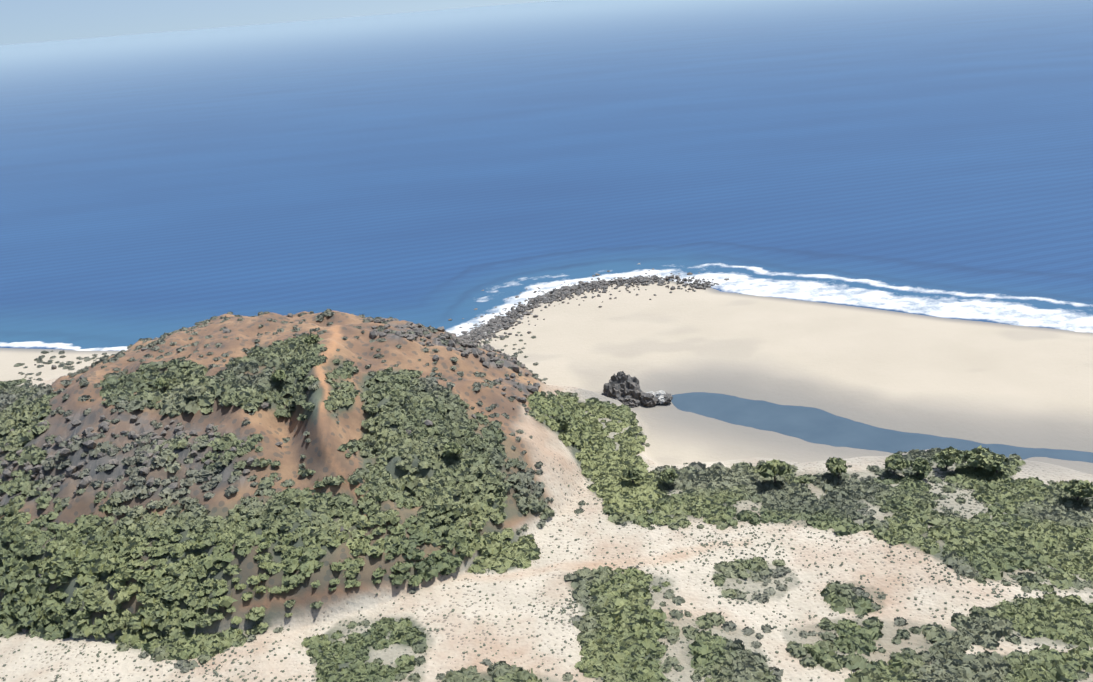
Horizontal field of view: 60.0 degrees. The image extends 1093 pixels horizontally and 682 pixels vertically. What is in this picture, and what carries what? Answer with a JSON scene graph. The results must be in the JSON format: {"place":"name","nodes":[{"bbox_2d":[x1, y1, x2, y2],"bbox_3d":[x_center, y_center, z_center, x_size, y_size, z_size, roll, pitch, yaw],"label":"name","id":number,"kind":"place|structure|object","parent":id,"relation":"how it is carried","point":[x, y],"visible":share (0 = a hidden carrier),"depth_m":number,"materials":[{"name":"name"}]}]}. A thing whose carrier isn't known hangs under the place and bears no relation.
{"place":"outdoors","nodes":[
{"label":"outdoors","id":0,"kind":"place"},
{"bbox_2d":[0,0,555,44],"label":"sky","id":1,"kind":"structure","parent":0,"point":[21,21],"materials":[{"name":"blue"}]},
{"bbox_2d":[0,0,1092,261],"bbox_3d":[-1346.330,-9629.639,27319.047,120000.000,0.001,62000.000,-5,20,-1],"label":"ocean","id":2,"kind":"structure","parent":0,"point":[316,126],"depth_m":1069.59,"materials":[{"name":"blue liquid"}]},
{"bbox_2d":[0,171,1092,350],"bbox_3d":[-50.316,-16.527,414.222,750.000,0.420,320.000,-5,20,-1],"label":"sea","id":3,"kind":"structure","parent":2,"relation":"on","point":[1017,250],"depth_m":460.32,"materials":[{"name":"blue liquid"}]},
{"bbox_2d":[0,280,1092,681],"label":"sandy ground","id":4,"kind":"structure","parent":0,"point":[1004,384],"depth_m":227.04,"materials":[{"name":"beige sand"}]},
{"bbox_2d":[0,313,543,633],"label":"hill boulders","id":5,"kind":"object","parent":4,"relation":"on","point":[86,481],"visible":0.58,"depth_m":224.42,"materials":[{"name":"stone"}]},
{"bbox_2d":[0,308,1092,681],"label":"shrubs","id":6,"kind":"object","parent":4,"relation":"on","point":[428,463],"visible":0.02,"depth_m":202.65,"materials":[{"name":"green plant"}]},
{"bbox_2d":[0,461,1092,681],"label":"dune tufts","id":7,"kind":"object","parent":4,"relation":"on","point":[216,674],"visible":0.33,"depth_m":191.30,"materials":[{"name":"green plant"}]},
{"bbox_2d":[448,263,747,344],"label":"rocks","id":8,"kind":"object","parent":4,"relation":"on","point":[495,324],"visible":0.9,"depth_m":405.09,"materials":[{"name":"grey stone"}]},
{"bbox_2d":[154,334,1092,499],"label":"trees","id":9,"kind":"object","parent":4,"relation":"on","point":[945,461],"visible":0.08,"depth_m":228.77,"materials":[{"name":"green plant"}]},
{"bbox_2d":[601,371,672,407],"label":"rock outcrop","id":10,"kind":"object","parent":4,"relation":"on","point":[622,387],"visible":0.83,"depth_m":292.84,"materials":[{"name":"grey stone"}]},
{"bbox_2d":[671,392,1092,462],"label":"lagoon water","id":11,"kind":"structure","parent":0,"point":[813,425],"depth_m":270.60,"materials":[{"name":"blue liquid"}]}
]}

